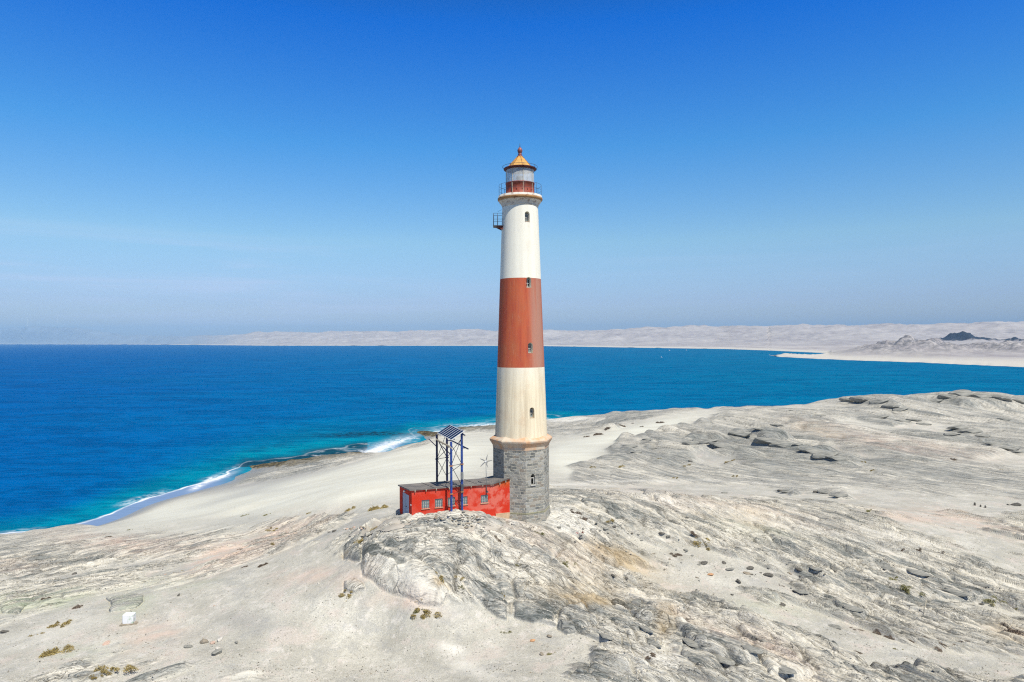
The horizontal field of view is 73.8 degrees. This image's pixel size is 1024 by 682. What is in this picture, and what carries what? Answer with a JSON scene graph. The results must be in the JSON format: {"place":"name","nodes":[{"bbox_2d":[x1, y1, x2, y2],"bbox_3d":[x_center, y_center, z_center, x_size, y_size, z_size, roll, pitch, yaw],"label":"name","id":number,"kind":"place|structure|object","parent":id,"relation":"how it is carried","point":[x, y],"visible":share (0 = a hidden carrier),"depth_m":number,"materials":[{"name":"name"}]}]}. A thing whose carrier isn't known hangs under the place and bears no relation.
{"place":"outdoors","nodes":[
{"label":"outdoors","id":0,"kind":"place"},
{"bbox_2d":[349,516,411,535],"bbox_3d":[-9.174,13.108,47.653,1.940,1.955,5.853,0,0,-40],"label":"rock","id":1,"kind":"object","parent":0,"point":[397,525],"depth_m":46.99,"materials":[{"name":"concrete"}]},
{"bbox_2d":[0,391,1023,681],"bbox_3d":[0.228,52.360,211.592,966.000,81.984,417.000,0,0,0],"label":"ground","id":2,"kind":"structure","parent":0,"point":[912,479],"depth_m":48.91,"materials":[{"name":"beige stone"}]},
{"bbox_2d":[39,644,74,657],"bbox_3d":[-26.347,17.866,39.468,1.834,0.473,1.034,-4,1,-26],"label":"shrub","id":3,"kind":"object","parent":2,"relation":"on","point":[53,651],"visible":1,"depth_m":39.34,"materials":[{"name":"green plant"}]},
{"bbox_2d":[47,620,71,628],"bbox_3d":[-28.797,17.999,43.378,1.421,0.283,1.226,-5,0,-9],"label":"shrub","id":4,"kind":"object","parent":2,"relation":"on","point":[68,622],"visible":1,"depth_m":43.21,"materials":[{"name":"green plant"}]},
{"bbox_2d":[89,672,110,678],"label":"shrub","id":5,"kind":"object","parent":2,"relation":"on","point":[101,675],"visible":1,"depth_m":35.75,"materials":[{"name":"brown plant"}]},
{"bbox_2d":[94,664,136,673],"bbox_3d":[-21.052,17.368,36.236,2.538,0.370,0.897,-3,0,8],"label":"shrub","id":6,"kind":"object","parent":2,"relation":"on","point":[130,667],"visible":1,"depth_m":36.18,"materials":[{"name":"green plant"}]},
{"bbox_2d":[119,612,137,625],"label":"painted block","id":7,"kind":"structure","parent":2,"relation":"on","point":[128,618],"depth_m":42.79,"materials":[{"name":"white paint"}]},
{"bbox_2d":[200,639,208,643],"bbox_3d":[-17.812,17.364,39.449,0.584,0.230,0.336,-9,-15,10],"label":"rock","id":8,"kind":"object","parent":2,"relation":"on","point":[202,641],"visible":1,"depth_m":39.35,"materials":[{"name":"brown stone"}]},
{"bbox_2d":[211,648,221,654],"bbox_3d":[-16.340,17.233,37.746,0.466,0.305,0.622,-12,-7,34],"label":"rock","id":9,"kind":"object","parent":2,"relation":"on","point":[217,651],"visible":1,"depth_m":37.61,"materials":[{"name":"grey stone"}]},
{"bbox_2d":[338,589,351,598],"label":"shrub","id":10,"kind":"object","parent":2,"relation":"on","point":[342,595],"visible":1,"depth_m":42.04,"materials":[{"name":"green plant"}]},
{"bbox_2d":[354,526,376,542],"bbox_3d":[-10.208,13.527,47.428,2.284,0.333,0.807,-35,9,-23],"label":"shrub","id":11,"kind":"object","parent":2,"relation":"on","point":[359,541],"visible":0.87,"depth_m":47.13,"materials":[{"name":"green plant"}]},
{"bbox_2d":[368,503,387,510],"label":"shrub","id":12,"kind":"object","parent":2,"relation":"on","point":[376,507],"visible":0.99,"depth_m":61.09,"materials":[{"name":"brown plant"}]},
{"bbox_2d":[411,607,441,618],"bbox_3d":[-5.021,16.100,39.972,1.932,0.292,0.989,10,47,22],"label":"shrub","id":13,"kind":"object","parent":2,"relation":"on","point":[426,613],"visible":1,"depth_m":40.05,"materials":[{"name":"brown plant"}]},
{"bbox_2d":[429,425,468,510],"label":"solar panel tower","id":14,"kind":"structure","parent":2,"relation":"on","point":[450,432],"depth_m":48.04,"materials":[{"name":"blue metal"}]},
{"bbox_2d":[398,476,510,518],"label":"outbuilding","id":15,"kind":"structure","parent":2,"relation":"on","point":[428,497],"depth_m":48.69,"materials":[{"name":"red paint"}]},
{"bbox_2d":[403,492,408,513],"bbox_3d":[-7.507,11.713,48.123,0.110,1.860,1.340,0,0,-29],"label":"door","id":16,"kind":"structure","parent":15,"relation":"in","point":[405,496],"depth_m":48.22,"materials":[{"name":"blue metal"}]},
{"bbox_2d":[421,500,429,509],"bbox_3d":[-6.012,11.367,47.402,0.620,0.640,0.133,0,0,-22],"label":"window","id":17,"kind":"structure","parent":15,"relation":"in","point":[425,503],"depth_m":47.45,"materials":[{"name":"grey glass"}]},
{"bbox_2d":[435,498,442,507],"bbox_3d":[-5.128,11.369,47.765,0.620,0.640,0.133,0,0,-22],"label":"window","id":18,"kind":"structure","parent":15,"relation":"in","point":[438,502],"depth_m":47.81,"materials":[{"name":"grey glass"}]},
{"bbox_2d":[447,497,455,506],"bbox_3d":[-4.280,11.349,48.113,0.600,0.640,0.133,0,0,-22],"label":"window","id":19,"kind":"structure","parent":15,"relation":"in","point":[449,497],"depth_m":48.12,"materials":[{"name":"grey glass"}]},
{"bbox_2d":[460,496,467,505],"bbox_3d":[-3.419,11.364,48.466,0.600,0.620,0.133,0,0,-22],"label":"window","id":20,"kind":"structure","parent":15,"relation":"in","point":[465,497],"depth_m":48.51,"materials":[{"name":"grey glass"}]},
{"bbox_2d":[480,495,487,503],"bbox_3d":[-1.984,11.380,49.054,0.620,0.620,0.133,0,0,-22],"label":"window","id":21,"kind":"structure","parent":15,"relation":"in","point":[484,498],"depth_m":49.08,"materials":[{"name":"grey glass"}]},
{"bbox_2d":[480,455,491,492],"bbox_3d":[-1.872,9.566,48.981,0.999,2.738,0.470,0,0,25],"label":"wind generator","id":22,"kind":"object","parent":15,"relation":"attached to","point":[486,473],"visible":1,"depth_m":48.97,"materials":[{"name":"grey metal"}]},
{"bbox_2d":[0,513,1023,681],"bbox_3d":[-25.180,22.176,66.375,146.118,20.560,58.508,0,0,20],"label":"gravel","id":23,"kind":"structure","parent":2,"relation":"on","point":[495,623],"depth_m":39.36,"materials":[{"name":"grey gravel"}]},
{"bbox_2d":[490,147,551,522],"bbox_3d":[0.658,-0.364,51.499,4.441,29.142,4.441,0,0,15],"label":"lighthouse","id":24,"kind":"object","parent":2,"relation":"on","point":[520,439],"visible":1,"depth_m":50.06,"materials":[{"name":"white paint"}]},
{"bbox_2d":[526,279,530,287],"bbox_3d":[1.181,-4.254,50.197,0.390,0.664,0.345,0,0,-23],"label":"window","id":25,"kind":"structure","parent":24,"relation":"in","point":[527,280],"depth_m":50.32,"materials":[{"name":"white glass"}]},
{"bbox_2d":[530,476,535,485],"bbox_3d":[1.467,10.228,49.818,0.460,0.645,0.385,0,0,-30],"label":"window","id":26,"kind":"structure","parent":24,"relation":"in","point":[532,478],"depth_m":49.84,"materials":[{"name":"white glass"}]},
{"bbox_2d":[600,633,613,639],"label":"rock ledge","id":27,"kind":"object","parent":2,"relation":"on","point":[606,636],"visible":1,"depth_m":36.96,"materials":[{"name":"grey stone"}]},
{"bbox_2d":[622,444,637,446],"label":"rock ledge","id":28,"kind":"object","parent":2,"relation":"on","point":[631,445],"visible":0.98,"depth_m":111.93,"materials":[{"name":"grey stone"}]},
{"bbox_2d":[639,626,652,632],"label":"rock ledge","id":29,"kind":"object","parent":2,"relation":"on","point":[646,629],"visible":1,"depth_m":37.99,"materials":[{"name":"grey stone"}]},
{"bbox_2d":[645,652,655,659],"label":"shrub","id":30,"kind":"object","parent":2,"relation":"on","point":[652,655],"visible":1,"depth_m":34.88,"materials":[{"name":"brown plant"}]},
{"bbox_2d":[649,642,661,646],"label":"rock ledge","id":31,"kind":"object","parent":2,"relation":"on","point":[655,644],"visible":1,"depth_m":36.53,"materials":[{"name":"grey stone"}]},
{"bbox_2d":[682,638,698,647],"bbox_3d":[9.746,16.186,36.509,1.508,0.242,0.683,0,6,35],"label":"rock ledge","id":32,"kind":"object","parent":2,"relation":"on","point":[689,642],"visible":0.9,"depth_m":36.39,"materials":[{"name":"grey stone"}]},
{"bbox_2d":[682,441,698,444],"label":"rock ledge","id":33,"kind":"object","parent":2,"relation":"on","point":[690,442],"visible":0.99,"depth_m":111.97,"materials":[{"name":"grey stone"}]},
{"bbox_2d":[692,537,710,550],"bbox_3d":[14.504,15.383,52.136,1.708,0.340,1.474,11,26,5],"label":"shrub","id":34,"kind":"object","parent":2,"relation":"on","point":[697,542],"visible":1,"depth_m":51.94,"materials":[{"name":"brown plant"}]},
{"bbox_2d":[692,439,718,443],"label":"rock ledge","id":35,"kind":"object","parent":2,"relation":"on","point":[703,441],"visible":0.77,"depth_m":114.84,"materials":[{"name":"grey stone"}]},
{"bbox_2d":[708,442,731,446],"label":"rock ledge","id":36,"kind":"object","parent":2,"relation":"on","point":[718,444],"visible":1,"depth_m":112.41,"materials":[{"name":"grey stone"}]},
{"bbox_2d":[713,654,735,665],"bbox_3d":[10.765,16.327,34.936,0.748,0.237,1.334,-3,0,-37],"label":"rock ledge","id":37,"kind":"object","parent":2,"relation":"on","point":[727,661],"visible":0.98,"depth_m":34.65,"materials":[{"name":"grey stone"}]},
{"bbox_2d":[727,431,751,436],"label":"rock ledge","id":38,"kind":"object","parent":2,"relation":"on","point":[740,433],"visible":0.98,"depth_m":122.56,"materials":[{"name":"grey stone"}]},
{"bbox_2d":[745,435,756,438],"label":"rock ledge","id":39,"kind":"object","parent":2,"relation":"on","point":[751,436],"visible":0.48,"depth_m":123.06,"materials":[{"name":"grey stone"}]},
{"bbox_2d":[741,645,763,653],"bbox_3d":[12.260,15.823,34.970,1.176,0.209,0.660,-3,4,41],"label":"rock ledge","id":40,"kind":"object","parent":2,"relation":"on","point":[752,649],"visible":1,"depth_m":34.80,"materials":[{"name":"grey stone"}]},
{"bbox_2d":[753,437,782,443],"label":"rock ledge","id":41,"kind":"object","parent":2,"relation":"on","point":[762,440],"visible":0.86,"depth_m":113.23,"materials":[{"name":"grey stone"}]},
{"bbox_2d":[763,573,773,576],"bbox_3d":[18.279,16.677,48.586,0.662,0.233,0.524,7,-1,-8],"label":"rock","id":42,"kind":"object","parent":2,"relation":"on","point":[769,574],"visible":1,"depth_m":48.46,"materials":[{"name":"stone"}]},
{"bbox_2d":[769,441,794,447],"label":"rock ledge","id":43,"kind":"object","parent":2,"relation":"on","point":[782,444],"visible":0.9,"depth_m":111.87,"materials":[{"name":"grey stone"}]},
{"bbox_2d":[778,665,796,673],"bbox_3d":[13.392,16.245,33.657,1.412,0.257,0.671,-4,1,43],"label":"rock ledge","id":44,"kind":"object","parent":2,"relation":"on","point":[784,669],"visible":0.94,"depth_m":33.41,"materials":[{"name":"grey stone"}]},
{"bbox_2d":[793,589,808,593],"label":"rock ledge","id":45,"kind":"object","parent":2,"relation":"on","point":[800,591],"visible":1,"depth_m":46.23,"materials":[{"name":"grey stone"}]},
{"bbox_2d":[797,448,824,452],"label":"rock ledge","id":46,"kind":"object","parent":2,"relation":"on","point":[810,450],"visible":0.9,"depth_m":105.72,"materials":[{"name":"grey stone"}]},
{"bbox_2d":[810,566,822,570],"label":"rock ledge","id":47,"kind":"object","parent":2,"relation":"on","point":[816,568],"visible":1,"depth_m":48.85,"materials":[{"name":"grey stone"}]},
{"bbox_2d":[817,490,829,493],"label":"rock ledge","id":48,"kind":"object","parent":2,"relation":"on","point":[823,491],"visible":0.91,"depth_m":81.13,"materials":[{"name":"grey stone"}]},
{"bbox_2d":[811,452,839,458],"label":"rock ledge","id":49,"kind":"object","parent":2,"relation":"on","point":[819,455],"visible":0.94,"depth_m":103.56,"materials":[{"name":"grey stone"}]},
{"bbox_2d":[829,624,840,628],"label":"rock ledge","id":50,"kind":"object","parent":2,"relation":"on","point":[835,626],"visible":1,"depth_m":41.53,"materials":[{"name":"grey stone"}]},
{"bbox_2d":[825,455,848,459],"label":"rock ledge","id":51,"kind":"object","parent":2,"relation":"on","point":[834,457],"visible":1,"depth_m":102.07,"materials":[{"name":"grey stone"}]},
{"bbox_2d":[829,493,847,496],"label":"rock ledge","id":52,"kind":"object","parent":2,"relation":"on","point":[840,495],"visible":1,"depth_m":77.59,"materials":[{"name":"grey stone"}]},
{"bbox_2d":[839,398,853,401],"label":"rock ledge","id":53,"kind":"object","parent":2,"relation":"on","point":[844,399],"visible":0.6,"depth_m":179.28,"materials":[{"name":"grey stone"}]},
{"bbox_2d":[842,605,863,611],"bbox_3d":[21.933,17.268,44.111,1.585,0.255,0.718,0,-1,43],"label":"rock ledge","id":54,"kind":"object","parent":2,"relation":"on","point":[854,608],"visible":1,"depth_m":43.86,"materials":[{"name":"grey stone"}]},
{"bbox_2d":[849,396,870,402],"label":"rock ledge","id":55,"kind":"object","parent":2,"relation":"on","point":[860,399],"visible":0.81,"depth_m":175.01,"materials":[{"name":"grey stone"}]},
{"bbox_2d":[869,399,888,403],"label":"rock ledge","id":56,"kind":"object","parent":2,"relation":"on","point":[878,401],"visible":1,"depth_m":169.00,"materials":[{"name":"grey stone"}]},
{"bbox_2d":[869,415,888,417],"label":"rock ledge","id":57,"kind":"object","parent":2,"relation":"on","point":[884,416],"visible":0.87,"depth_m":151.92,"materials":[{"name":"grey stone"}]},
{"bbox_2d":[879,565,894,570],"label":"rock ledge","id":58,"kind":"object","parent":2,"relation":"on","point":[885,567],"visible":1,"depth_m":52.06,"materials":[{"name":"grey stone"}]},
{"bbox_2d":[881,404,899,408],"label":"rock ledge","id":59,"kind":"object","parent":2,"relation":"on","point":[890,406],"visible":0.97,"depth_m":165.36,"materials":[{"name":"grey stone"}]},
{"bbox_2d":[892,408,908,410],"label":"rock ledge","id":60,"kind":"object","parent":2,"relation":"on","point":[898,409],"visible":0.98,"depth_m":163.21,"materials":[{"name":"grey stone"}]},
{"bbox_2d":[899,584,924,596],"bbox_3d":[28.462,17.690,48.405,1.699,0.307,0.845,7,30,26],"label":"shrub","id":61,"kind":"object","parent":2,"relation":"on","point":[906,587],"visible":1,"depth_m":48.61,"materials":[{"name":"green plant"}]},
{"bbox_2d":[906,568,929,575],"bbox_3d":[30.814,17.619,51.938,0.845,0.300,1.867,2,1,-44],"label":"rock ledge","id":62,"kind":"object","parent":2,"relation":"on","point":[917,572],"visible":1,"depth_m":51.69,"materials":[{"name":"grey stone"}]},
{"bbox_2d":[929,399,942,402],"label":"rock ledge","id":63,"kind":"object","parent":2,"relation":"on","point":[937,400],"visible":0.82,"depth_m":183.98,"materials":[{"name":"grey stone"}]},
{"bbox_2d":[937,394,957,398],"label":"rock ledge","id":64,"kind":"object","parent":2,"relation":"on","point":[943,396],"visible":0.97,"depth_m":191.33,"materials":[{"name":"grey stone"}]},
{"bbox_2d":[943,433,961,435],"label":"rock ledge","id":65,"kind":"object","parent":2,"relation":"on","point":[947,434],"visible":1,"depth_m":129.61,"materials":[{"name":"grey stone"}]},
{"bbox_2d":[941,589,970,595],"bbox_3d":[32.261,18.274,49.449,0.847,0.376,1.882,3,-4,-41],"label":"rock ledge","id":66,"kind":"object","parent":2,"relation":"on","point":[956,592],"visible":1,"depth_m":49.21,"materials":[{"name":"grey stone"}]},
{"bbox_2d":[946,425,968,428],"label":"rock ledge","id":67,"kind":"object","parent":2,"relation":"on","point":[958,427],"visible":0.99,"depth_m":139.75,"materials":[{"name":"grey stone"}]},
{"bbox_2d":[948,389,973,395],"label":"rock ledge","id":68,"kind":"object","parent":2,"relation":"on","point":[963,392],"visible":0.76,"depth_m":193.88,"materials":[{"name":"grey stone"}]},
{"bbox_2d":[958,429,982,432],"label":"rock ledge","id":69,"kind":"object","parent":2,"relation":"on","point":[972,430],"visible":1,"depth_m":134.55,"materials":[{"name":"grey stone"}]},
{"bbox_2d":[970,392,991,397],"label":"rock ledge","id":70,"kind":"object","parent":2,"relation":"on","point":[981,395],"visible":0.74,"depth_m":193.76,"materials":[{"name":"grey stone"}]},
{"bbox_2d":[970,582,992,586],"bbox_3d":[35.587,18.490,51.773,1.577,0.315,0.709,-7,-6,41],"label":"rock ledge","id":71,"kind":"object","parent":2,"relation":"on","point":[981,584],"visible":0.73,"depth_m":51.51,"materials":[{"name":"grey stone"}]},
{"bbox_2d":[974,434,990,436],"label":"rock ledge","id":72,"kind":"object","parent":2,"relation":"on","point":[982,435],"visible":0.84,"depth_m":131.85,"materials":[{"name":"grey stone"}]},
{"bbox_2d":[982,442,1006,444],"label":"rock ledge","id":73,"kind":"object","parent":2,"relation":"on","point":[995,443],"visible":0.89,"depth_m":122.66,"materials":[{"name":"grey stone"}]},
{"bbox_2d":[983,595,1005,606],"bbox_3d":[34.402,18.492,48.613,1.553,0.282,0.870,-6,37,2],"label":"shrub","id":74,"kind":"object","parent":2,"relation":"on","point":[993,604],"visible":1,"depth_m":48.61,"materials":[{"name":"green plant"}]},
{"bbox_2d":[990,394,1011,401],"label":"rock ledge","id":75,"kind":"object","parent":2,"relation":"on","point":[1002,397],"visible":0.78,"depth_m":192.49,"materials":[{"name":"grey stone"}]},
{"bbox_2d":[999,446,1020,450],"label":"rock ledge","id":76,"kind":"object","parent":2,"relation":"on","point":[1010,448],"visible":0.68,"depth_m":117.60,"materials":[{"name":"grey stone"}]},
{"bbox_2d":[1000,622,1023,635],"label":"shrub","id":77,"kind":"object","parent":2,"relation":"on","point":[1010,630],"visible":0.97,"depth_m":43.69,"materials":[{"name":"brown plant"}]},
{"bbox_2d":[1012,399,1023,403],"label":"rock ledge","id":78,"kind":"object","parent":2,"relation":"on","point":[1020,400],"visible":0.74,"depth_m":193.85,"materials":[{"name":"grey stone"}]},
{"bbox_2d":[0,344,1023,533],"bbox_3d":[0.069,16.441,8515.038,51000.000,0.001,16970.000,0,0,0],"label":"sea","id":79,"kind":"structure","parent":0,"point":[96,434],"depth_m":380.70,"materials":[{"name":"liquid"}]},
{"bbox_2d":[0,321,1023,366],"bbox_3d":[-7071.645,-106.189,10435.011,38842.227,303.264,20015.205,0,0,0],"label":"hills","id":80,"kind":"structure","parent":0,"point":[997,343],"depth_m":3721.26,"materials":[{"name":"beige sand"}]},
{"bbox_2d":[0,0,1023,336],"label":"sky","id":81,"kind":"structure","parent":0,"point":[184,168],"materials":[{"name":"blue"}]}
]}

